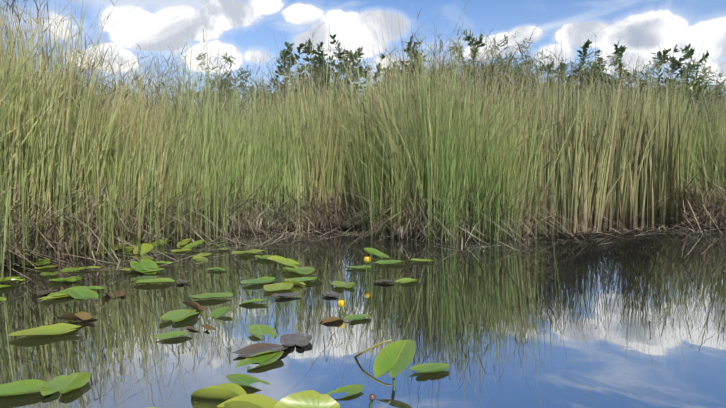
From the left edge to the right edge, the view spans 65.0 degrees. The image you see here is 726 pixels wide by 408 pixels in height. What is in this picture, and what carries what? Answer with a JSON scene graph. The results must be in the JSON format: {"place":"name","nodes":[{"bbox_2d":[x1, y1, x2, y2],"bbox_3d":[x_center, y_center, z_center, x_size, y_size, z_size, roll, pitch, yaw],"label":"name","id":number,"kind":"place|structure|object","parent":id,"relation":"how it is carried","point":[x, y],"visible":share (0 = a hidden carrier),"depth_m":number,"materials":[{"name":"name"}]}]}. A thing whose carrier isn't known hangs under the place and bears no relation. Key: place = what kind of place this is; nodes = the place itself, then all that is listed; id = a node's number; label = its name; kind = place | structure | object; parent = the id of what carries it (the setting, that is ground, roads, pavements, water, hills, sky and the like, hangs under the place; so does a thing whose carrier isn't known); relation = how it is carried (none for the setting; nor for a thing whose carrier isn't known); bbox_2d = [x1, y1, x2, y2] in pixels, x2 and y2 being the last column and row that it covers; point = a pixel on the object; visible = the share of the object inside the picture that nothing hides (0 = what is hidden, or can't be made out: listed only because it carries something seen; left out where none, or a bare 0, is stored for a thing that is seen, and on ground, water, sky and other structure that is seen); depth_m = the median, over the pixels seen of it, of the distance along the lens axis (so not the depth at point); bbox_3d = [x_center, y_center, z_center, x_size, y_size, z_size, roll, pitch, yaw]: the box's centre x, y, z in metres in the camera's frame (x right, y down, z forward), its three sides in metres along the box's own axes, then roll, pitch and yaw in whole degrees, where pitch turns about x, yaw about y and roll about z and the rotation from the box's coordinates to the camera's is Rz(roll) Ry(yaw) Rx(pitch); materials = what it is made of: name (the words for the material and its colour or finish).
{"place":"outdoors","nodes":[
{"label":"outdoors","id":0,"kind":"place"},
{"bbox_2d":[0,226,725,407],"bbox_3d":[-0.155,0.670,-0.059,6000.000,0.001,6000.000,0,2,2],"label":"water","id":1,"kind":"structure","parent":0,"point":[631,321],"depth_m":2.75,"materials":[{"name":"blue liquid"}]},
{"bbox_2d":[0,277,25,282],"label":"spatterdock","id":2,"kind":"object","parent":1,"relation":"on","point":[10,279],"visible":0.98,"depth_m":3.88,"materials":[{"name":"green plant"}]},
{"bbox_2d":[0,379,51,395],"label":"spatterdock","id":3,"kind":"object","parent":1,"relation":"on","point":[22,387],"visible":0.94,"depth_m":1.84,"materials":[{"name":"green plant"}]},
{"bbox_2d":[14,259,49,265],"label":"spatterdock","id":4,"kind":"object","parent":1,"relation":"on","point":[41,261],"visible":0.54,"depth_m":4.74,"materials":[{"name":"green plant"}]},
{"bbox_2d":[8,323,80,335],"bbox_3d":[-1.406,0.564,2.525,0.283,0.025,0.176,-1,2,-26],"label":"spatterdock","id":5,"kind":"object","parent":1,"relation":"on","point":[58,328],"visible":1,"depth_m":2.56,"materials":[{"name":"green plant"}]},
{"bbox_2d":[35,289,58,294],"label":"spatterdock","id":6,"kind":"object","parent":1,"relation":"on","point":[42,292],"visible":0.98,"depth_m":3.48,"materials":[{"name":"grey plant"}]},
{"bbox_2d":[40,271,58,275],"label":"spatterdock","id":7,"kind":"object","parent":1,"relation":"on","point":[47,273],"visible":0.96,"depth_m":4.18,"materials":[{"name":"green plant"}]},
{"bbox_2d":[38,294,69,300],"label":"spatterdock","id":8,"kind":"object","parent":1,"relation":"on","point":[53,297],"visible":0.96,"depth_m":3.33,"materials":[{"name":"green plant"}]},
{"bbox_2d":[48,290,68,295],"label":"spatterdock","id":9,"kind":"object","parent":1,"relation":"on","point":[60,292],"visible":0.35,"depth_m":3.43,"materials":[{"name":"green plant"}]},
{"bbox_2d":[49,278,75,281],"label":"spatterdock","id":10,"kind":"object","parent":1,"relation":"on","point":[68,279],"visible":0.94,"depth_m":3.91,"materials":[{"name":"green plant"}]},
{"bbox_2d":[40,372,90,395],"bbox_3d":[-0.975,0.589,1.876,0.137,0.018,0.219,0,2,2],"label":"spatterdock","id":11,"kind":"object","parent":1,"relation":"on","point":[65,383],"visible":1,"depth_m":1.88,"materials":[{"name":"green plant"}]},
{"bbox_2d":[61,266,87,271],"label":"spatterdock","id":12,"kind":"object","parent":1,"relation":"on","point":[69,269],"visible":0.92,"depth_m":4.37,"materials":[{"name":"green plant"}]},
{"bbox_2d":[55,312,96,320],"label":"spatterdock","id":13,"kind":"object","parent":1,"relation":"on","point":[82,316],"visible":1,"depth_m":2.75,"materials":[{"name":"brown plant"}]},
{"bbox_2d":[67,288,98,299],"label":"spatterdock","id":14,"kind":"object","parent":1,"relation":"on","point":[78,293],"visible":1,"depth_m":3.39,"materials":[{"name":"green plant"}]},
{"bbox_2d":[63,286,102,290],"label":"spatterdock","id":15,"kind":"object","parent":1,"relation":"on","point":[92,287],"visible":0.73,"depth_m":3.59,"materials":[{"name":"green plant"}]},
{"bbox_2d":[94,243,126,253],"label":"spatterdock","id":16,"kind":"object","parent":1,"relation":"on","point":[116,246],"visible":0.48,"depth_m":5.58,"materials":[{"name":"green plant"}]},
{"bbox_2d":[104,290,124,297],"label":"spatterdock","id":17,"kind":"object","parent":1,"relation":"on","point":[120,293],"visible":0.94,"depth_m":3.44,"materials":[{"name":"brown plant"}]},
{"bbox_2d":[0,73,229,280],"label":"rushes","id":18,"kind":"object","parent":1,"relation":"on","point":[110,218],"visible":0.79,"depth_m":5.35,"materials":[{"name":"green plant"}]},
{"bbox_2d":[117,246,131,251],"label":"spatterdock","id":19,"kind":"object","parent":1,"relation":"on","point":[127,249],"visible":0.79,"depth_m":5.68,"materials":[{"name":"green plant"}]},
{"bbox_2d":[119,235,137,248],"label":"spatterdock","id":20,"kind":"object","parent":1,"relation":"on","point":[134,243],"visible":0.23,"depth_m":5.96,"materials":[{"name":"green plant"}]},
{"bbox_2d":[133,243,152,254],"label":"spatterdock","id":21,"kind":"object","parent":1,"relation":"on","point":[146,248],"visible":0.79,"depth_m":5.51,"materials":[{"name":"green plant"}]},
{"bbox_2d":[130,259,158,273],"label":"spatterdock","id":22,"kind":"object","parent":1,"relation":"on","point":[148,265],"visible":0.96,"depth_m":4.35,"materials":[{"name":"green plant"}]},
{"bbox_2d":[132,278,174,283],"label":"spatterdock","id":23,"kind":"object","parent":1,"relation":"on","point":[156,280],"visible":0.98,"depth_m":3.85,"materials":[{"name":"green plant"}]},
{"bbox_2d":[154,330,191,338],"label":"spatterdock","id":24,"kind":"object","parent":1,"relation":"on","point":[170,334],"visible":1,"depth_m":2.50,"materials":[{"name":"green plant"}]},
{"bbox_2d":[159,309,198,321],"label":"spatterdock","id":25,"kind":"object","parent":1,"relation":"on","point":[176,315],"visible":1,"depth_m":2.85,"materials":[{"name":"green plant"}]},
{"bbox_2d":[177,238,190,245],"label":"spatterdock","id":26,"kind":"object","parent":1,"relation":"on","point":[185,241],"visible":0.92,"depth_m":6.23,"materials":[{"name":"green plant"}]},
{"bbox_2d":[181,239,207,249],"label":"spatterdock","id":27,"kind":"object","parent":1,"relation":"on","point":[193,244],"visible":0.9,"depth_m":5.93,"materials":[{"name":"green plant"}]},
{"bbox_2d":[183,301,206,310],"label":"spatterdock","id":28,"kind":"object","parent":1,"relation":"on","point":[196,305],"visible":1,"depth_m":3.03,"materials":[{"name":"brown plant"}]},
{"bbox_2d":[193,255,207,260],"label":"spatterdock","id":29,"kind":"object","parent":1,"relation":"on","point":[197,258],"visible":0.98,"depth_m":4.99,"materials":[{"name":"green plant"}]},
{"bbox_2d":[186,324,215,331],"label":"spatterdock","id":30,"kind":"object","parent":1,"relation":"on","point":[206,326],"visible":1,"depth_m":2.64,"materials":[{"name":"brown plant"}]},
{"bbox_2d":[189,292,232,298],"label":"spatterdock","id":31,"kind":"object","parent":1,"relation":"on","point":[212,295],"visible":0.98,"depth_m":3.35,"materials":[{"name":"green plant"}]},
{"bbox_2d":[191,383,246,399],"bbox_3d":[-0.452,0.586,1.780,0.171,0.049,0.078,0,2,12],"label":"spatterdock","id":32,"kind":"object","parent":1,"relation":"on","point":[225,391],"visible":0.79,"depth_m":1.75,"materials":[{"name":"green plant"}]},
{"bbox_2d":[209,306,232,317],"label":"spatterdock","id":33,"kind":"object","parent":1,"relation":"on","point":[218,313],"visible":1,"depth_m":2.92,"materials":[{"name":"green plant"}]},
{"bbox_2d":[216,394,276,407],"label":"spatterdock","id":34,"kind":"object","parent":1,"relation":"on","point":[252,401],"visible":1,"depth_m":1.69,"materials":[{"name":"green plant"}]},
{"bbox_2d":[231,249,263,254],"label":"spatterdock","id":35,"kind":"object","parent":1,"relation":"on","point":[248,251],"visible":0.96,"depth_m":5.47,"materials":[{"name":"green plant"}]},
{"bbox_2d":[226,374,269,389],"bbox_3d":[-0.388,0.593,1.905,0.160,0.025,0.100,1,2,27],"label":"spatterdock","id":36,"kind":"object","parent":1,"relation":"on","point":[243,379],"visible":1,"depth_m":1.93,"materials":[{"name":"green plant"}]},
{"bbox_2d":[240,298,266,304],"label":"spatterdock","id":37,"kind":"object","parent":1,"relation":"on","point":[253,301],"visible":0.98,"depth_m":3.21,"materials":[{"name":"green plant"}]},
{"bbox_2d":[236,351,283,369],"bbox_3d":[-0.380,0.583,2.136,0.130,0.029,0.209,1,2,30],"label":"spatterdock","id":38,"kind":"object","parent":1,"relation":"on","point":[264,358],"visible":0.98,"depth_m":2.15,"materials":[{"name":"green plant"}]},
{"bbox_2d":[232,343,287,356],"bbox_3d":[-0.399,0.576,2.245,0.221,0.020,0.138,-1,2,-34],"label":"spatterdock","id":39,"kind":"object","parent":1,"relation":"on","point":[250,350],"visible":0.88,"depth_m":2.27,"materials":[{"name":"grey plant"}]},
{"bbox_2d":[240,276,280,283],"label":"spatterdock","id":40,"kind":"object","parent":1,"relation":"on","point":[264,279],"visible":0.98,"depth_m":3.88,"materials":[{"name":"green plant"}]},
{"bbox_2d":[248,324,276,338],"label":"spatterdock","id":41,"kind":"object","parent":1,"relation":"on","point":[256,330],"visible":1,"depth_m":2.56,"materials":[{"name":"green plant"}]},
{"bbox_2d":[263,283,293,290],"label":"spatterdock","id":42,"kind":"object","parent":1,"relation":"on","point":[278,286],"visible":1,"depth_m":3.63,"materials":[{"name":"green plant"}]},
{"bbox_2d":[267,256,299,266],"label":"spatterdock","id":43,"kind":"object","parent":1,"relation":"on","point":[286,261],"visible":0.94,"depth_m":4.70,"materials":[{"name":"green plant"}]},
{"bbox_2d":[271,293,299,296],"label":"spatterdock","id":44,"kind":"object","parent":1,"relation":"on","point":[285,295],"visible":1,"depth_m":3.38,"materials":[{"name":"grey plant"}]},
{"bbox_2d":[283,280,305,285],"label":"spatterdock","id":45,"kind":"object","parent":1,"relation":"on","point":[296,283],"visible":0.79,"depth_m":3.74,"materials":[{"name":"green plant"}]},
{"bbox_2d":[280,333,311,346],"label":"spatterdock","id":46,"kind":"object","parent":1,"relation":"on","point":[300,339],"visible":1,"depth_m":2.40,"materials":[{"name":"grey plant"}]},
{"bbox_2d":[282,266,314,273],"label":"spatterdock","id":47,"kind":"object","parent":1,"relation":"on","point":[304,270],"visible":1,"depth_m":4.35,"materials":[{"name":"green plant"}]},
{"bbox_2d":[285,277,321,281],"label":"spatterdock","id":48,"kind":"object","parent":1,"relation":"on","point":[302,279],"visible":0.88,"depth_m":3.92,"materials":[{"name":"green plant"}]},
{"bbox_2d":[273,390,339,407],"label":"spatterdock","id":49,"kind":"object","parent":1,"relation":"on","point":[309,399],"visible":1,"depth_m":1.67,"materials":[{"name":"green plant"}]},
{"bbox_2d":[322,292,337,296],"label":"spatterdock","id":50,"kind":"object","parent":1,"relation":"on","point":[332,294],"visible":1,"depth_m":3.42,"materials":[{"name":"grey plant"}]},
{"bbox_2d":[320,317,342,323],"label":"spatterdock","id":51,"kind":"object","parent":1,"relation":"on","point":[330,319],"visible":1,"depth_m":2.77,"materials":[{"name":"brown plant"}]},
{"bbox_2d":[337,299,345,313],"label":"water lily flower","id":52,"kind":"object","parent":1,"relation":"on","point":[340,303],"visible":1,"depth_m":2.93,"materials":[{"name":"yellow plant"}]},
{"bbox_2d":[331,281,354,287],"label":"spatterdock","id":53,"kind":"object","parent":1,"relation":"on","point":[341,284],"visible":0.96,"depth_m":3.73,"materials":[{"name":"green plant"}]},
{"bbox_2d":[327,384,363,399],"bbox_3d":[-0.056,0.601,1.820,0.132,0.016,0.083,-2,3,-39],"label":"spatterdock","id":54,"kind":"object","parent":1,"relation":"on","point":[353,389],"visible":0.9,"depth_m":1.84,"materials":[{"name":"green plant"}]},
{"bbox_2d":[344,314,370,319],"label":"spatterdock","id":55,"kind":"object","parent":1,"relation":"on","point":[356,317],"visible":1,"depth_m":2.83,"materials":[{"name":"green plant"}]},
{"bbox_2d":[0,162,725,303],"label":"reeds","id":56,"kind":"object","parent":1,"relation":"on","point":[344,206],"visible":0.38,"depth_m":6.87,"materials":[{"name":"green plant"}]},
{"bbox_2d":[364,256,370,276],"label":"water lily flower","id":57,"kind":"object","parent":1,"relation":"on","point":[366,259],"visible":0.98,"depth_m":4.08,"materials":[{"name":"yellow plant"}]},
{"bbox_2d":[12,221,725,276],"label":"floating thatch litter","id":58,"kind":"object","parent":1,"relation":"on","point":[273,241],"visible":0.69,"depth_m":6.38,"materials":[{"name":"brown plant"}]},
{"bbox_2d":[369,394,375,407],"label":"flower bud","id":59,"kind":"object","parent":1,"relation":"on","point":[372,397],"visible":1,"depth_m":1.67,"materials":[{"name":"pink plant"}]},
{"bbox_2d":[354,339,391,357],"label":"stem","id":60,"kind":"object","parent":1,"relation":"on","point":[366,350],"visible":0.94,"depth_m":2.13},
{"bbox_2d":[363,248,388,257],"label":"spatterdock","id":61,"kind":"object","parent":1,"relation":"on","point":[373,251],"visible":0.96,"depth_m":5.28,"materials":[{"name":"green plant"}]},
{"bbox_2d":[375,260,405,263],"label":"spatterdock","id":62,"kind":"object","parent":1,"relation":"on","point":[387,261],"visible":1,"depth_m":4.79,"materials":[{"name":"green plant"}]},
{"bbox_2d":[373,340,415,385],"bbox_3d":[0.111,0.566,1.936,0.134,0.171,0.202,1,2,28],"label":"spatterdock","id":63,"kind":"object","parent":1,"relation":"on","point":[394,359],"visible":1,"depth_m":1.94,"materials":[{"name":"green plant"}]},
{"bbox_2d":[395,278,419,282],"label":"spatterdock","id":64,"kind":"object","parent":1,"relation":"on","point":[404,280],"visible":1,"depth_m":3.89,"materials":[{"name":"green plant"}]},
{"bbox_2d":[409,363,449,372],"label":"spatterdock","id":65,"kind":"object","parent":1,"relation":"on","point":[428,367],"visible":0.96,"depth_m":2.05,"materials":[{"name":"green plant"}]},
{"bbox_2d":[528,143,703,226],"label":"rushes","id":66,"kind":"object","parent":1,"relation":"on","point":[677,188],"visible":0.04,"depth_m":8.85,"materials":[{"name":"plant"}]},
{"bbox_2d":[0,0,725,118],"label":"sky","id":67,"kind":"structure","parent":0,"point":[653,25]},
{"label":"peat bank ground","id":68,"kind":"structure","parent":0,"visible":0},
{"bbox_2d":[104,79,170,120],"bbox_3d":[-3.886,-0.857,9.211,2.245,2.210,1.500,2,3,40],"label":"willow","id":69,"kind":"object","parent":68,"relation":"on","point":[120,93],"visible":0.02,"depth_m":8.47,"materials":[{"name":"green plant"}]},
{"bbox_2d":[126,74,208,116],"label":"shrub","id":70,"kind":"object","parent":68,"relation":"on","point":[153,92],"depth_m":9.15,"materials":[{"name":"green plant"}]},
{"bbox_2d":[181,51,296,132],"bbox_3d":[-2.397,-1.415,11.059,2.664,3.200,2.234,0,2,2],"label":"willow","id":71,"kind":"object","parent":68,"relation":"on","point":[226,75],"visible":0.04,"depth_m":10.79,"materials":[{"name":"green plant"}]},
{"bbox_2d":[198,51,317,126],"bbox_3d":[-1.689,-1.446,11.614,2.725,3.224,2.977,0,2,2],"label":"shrub","id":72,"kind":"object","parent":68,"relation":"on","point":[282,60],"visible":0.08,"depth_m":11.41,"materials":[{"name":"green plant"}]},
{"bbox_2d":[223,79,335,122],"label":"shrub","id":73,"kind":"object","parent":68,"relation":"on","point":[256,94],"visible":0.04,"depth_m":10.94,"materials":[{"name":"green plant"}]},
{"bbox_2d":[271,42,351,107],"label":"apple shrub","id":74,"kind":"object","parent":68,"relation":"on","point":[289,48],"visible":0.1,"depth_m":11.98,"materials":[{"name":"green plant"}]},
{"bbox_2d":[278,34,398,118],"bbox_3d":[-0.423,-1.553,11.241,2.769,3.460,2.616,0,2,-12],"label":"apple shrub","id":75,"kind":"object","parent":68,"relation":"on","point":[321,61],"visible":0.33,"depth_m":10.66,"materials":[{"name":"green plant"}]},
{"bbox_2d":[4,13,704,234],"bbox_3d":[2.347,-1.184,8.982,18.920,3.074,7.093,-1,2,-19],"label":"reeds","id":76,"kind":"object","parent":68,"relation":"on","point":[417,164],"visible":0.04,"depth_m":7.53,"materials":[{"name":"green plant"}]},
{"bbox_2d":[0,0,725,232],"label":"reeds","id":77,"kind":"object","parent":68,"relation":"on","point":[321,90],"visible":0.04,"depth_m":7.59,"materials":[{"name":"green plant"}]},
{"bbox_2d":[0,0,725,131],"bbox_3d":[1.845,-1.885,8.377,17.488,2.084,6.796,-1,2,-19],"label":"seed stalk plumes","id":78,"kind":"object","parent":77,"relation":"attached to","point":[490,69],"visible":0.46,"depth_m":7.96,"materials":[{"name":"plant"}]},
{"bbox_2d":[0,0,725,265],"bbox_3d":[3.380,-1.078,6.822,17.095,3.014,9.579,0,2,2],"label":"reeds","id":79,"kind":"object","parent":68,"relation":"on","point":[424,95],"visible":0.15,"depth_m":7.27,"materials":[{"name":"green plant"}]},
{"bbox_2d":[0,2,725,257],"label":"reeds","id":80,"kind":"object","parent":68,"relation":"on","point":[107,148],"visible":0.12,"depth_m":6.87,"materials":[{"name":"green plant"}]},
{"bbox_2d":[0,3,725,235],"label":"reeds","id":81,"kind":"object","parent":68,"relation":"on","point":[575,180],"visible":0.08,"depth_m":7.76,"materials":[{"name":"green plant"}]},
{"bbox_2d":[1,8,724,183],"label":"reeds","id":82,"kind":"object","parent":68,"relation":"on","point":[346,86],"visible":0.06,"depth_m":7.22,"materials":[{"name":"green plant"}]},
{"bbox_2d":[1,46,725,221],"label":"reeds","id":83,"kind":"object","parent":68,"relation":"on","point":[77,88],"visible":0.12,"depth_m":7.39,"materials":[{"name":"green plant"}]},
{"bbox_2d":[2,41,725,233],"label":"reeds","id":84,"kind":"object","parent":68,"relation":"on","point":[646,195],"visible":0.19,"depth_m":8.33,"materials":[{"name":"plant"}]},
{"bbox_2d":[2,202,725,278],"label":"thatch toe","id":85,"kind":"object","parent":68,"relation":"on","point":[131,238],"visible":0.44,"depth_m":6.87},
{"bbox_2d":[317,53,425,106],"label":"apple shrub","id":86,"kind":"object","parent":68,"relation":"on","point":[381,56],"visible":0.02,"depth_m":11.79,"materials":[{"name":"green plant"}]},
{"bbox_2d":[28,157,724,247],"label":"thatch","id":87,"kind":"object","parent":68,"relation":"on","point":[416,204],"visible":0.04,"depth_m":7.08,"materials":[{"name":"beige plant"}]},
{"bbox_2d":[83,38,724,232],"bbox_3d":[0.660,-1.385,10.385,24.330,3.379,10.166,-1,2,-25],"label":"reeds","id":88,"kind":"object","parent":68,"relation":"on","point":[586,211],"visible":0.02,"depth_m":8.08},
{"bbox_2d":[111,37,725,229],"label":"reeds","id":89,"kind":"object","parent":68,"relation":"on","point":[528,107],"depth_m":8.21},
{"bbox_2d":[374,35,474,101],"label":"apple shrub","id":90,"kind":"object","parent":68,"relation":"on","point":[412,49],"visible":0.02,"depth_m":10.52,"materials":[{"name":"green plant"}]},
{"bbox_2d":[343,85,568,242],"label":"rushes","id":91,"kind":"object","parent":68,"relation":"on","point":[496,207],"visible":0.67,"depth_m":6.96,"materials":[{"name":"green plant"}]},
{"bbox_2d":[392,34,523,92],"bbox_3d":[1.633,-1.519,11.737,3.562,3.362,1.826,1,2,30],"label":"apple shrub","id":92,"kind":"object","parent":68,"relation":"on","point":[481,37],"visible":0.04,"depth_m":10.63,"materials":[{"name":"green plant"}]},
{"bbox_2d":[452,29,518,101],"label":"shrub","id":93,"kind":"object","parent":68,"relation":"on","point":[474,47],"visible":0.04,"depth_m":11.10,"materials":[{"name":"green plant"}]},
{"bbox_2d":[437,40,557,103],"bbox_3d":[2.334,-1.601,10.898,2.282,3.582,3.147,0,2,2],"label":"shrub","id":94,"kind":"object","parent":68,"relation":"on","point":[500,67],"visible":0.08,"depth_m":10.78,"materials":[{"name":"green plant"}]},
{"bbox_2d":[468,55,610,115],"bbox_3d":[3.516,-1.438,11.393,2.740,3.224,3.948,1,2,27],"label":"shrub","id":95,"kind":"object","parent":68,"relation":"on","point":[603,73],"visible":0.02,"depth_m":10.52,"materials":[{"name":"green plant"}]},
{"bbox_2d":[484,34,609,112],"bbox_3d":[3.212,-1.603,11.418,3.821,3.550,3.298,0,2,2],"label":"willow","id":96,"kind":"object","parent":68,"relation":"on","point":[523,56],"visible":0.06,"depth_m":11.12,"materials":[{"name":"green plant"}]},
{"bbox_2d":[399,149,725,236],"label":"thatch","id":97,"kind":"object","parent":68,"relation":"on","point":[704,189],"visible":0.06,"depth_m":8.53,"materials":[{"name":"beige plant"}]},
{"bbox_2d":[543,46,612,113],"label":"shrub","id":98,"kind":"object","parent":68,"relation":"on","point":[587,63],"visible":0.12,"depth_m":10.23,"materials":[{"name":"green plant"}]},
{"bbox_2d":[539,39,649,129],"bbox_3d":[4.458,-1.510,11.040,2.016,3.387,3.100,2,3,44],"label":"apple shrub","id":99,"kind":"object","parent":68,"relation":"on","point":[620,50],"visible":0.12,"depth_m":10.76,"materials":[{"name":"green plant"}]},
{"bbox_2d":[544,54,664,112],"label":"shrub","id":100,"kind":"object","parent":68,"relation":"on","point":[572,63],"visible":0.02,"depth_m":11.33,"materials":[{"name":"green plant"}]},
{"bbox_2d":[561,57,687,116],"bbox_3d":[5.011,-1.398,11.389,2.725,3.142,2.663,2,3,40],"label":"shrub","id":101,"kind":"object","parent":68,"relation":"on","point":[658,64],"visible":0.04,"depth_m":10.54,"materials":[{"name":"green plant"}]},
{"bbox_2d":[604,53,660,115],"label":"shrub","id":102,"kind":"object","parent":68,"relation":"on","point":[617,59],"depth_m":10.62,"materials":[{"name":"green plant"}]},
{"bbox_2d":[614,44,723,128],"bbox_3d":[6.191,-1.472,11.427,2.030,3.289,2.066,0,2,2],"label":"apple shrub","id":103,"kind":"object","parent":68,"relation":"on","point":[679,64],"visible":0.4,"depth_m":10.88,"materials":[{"name":"green plant"}]},
{"bbox_2d":[652,78,725,120],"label":"shrub","id":104,"kind":"object","parent":68,"relation":"on","point":[717,81],"depth_m":11.89,"materials":[{"name":"green plant"}]},
{"bbox_2d":[660,50,725,126],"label":"shrub","id":105,"kind":"object","parent":68,"relation":"on","point":[705,72],"visible":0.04,"depth_m":11.05,"materials":[{"name":"green plant"}]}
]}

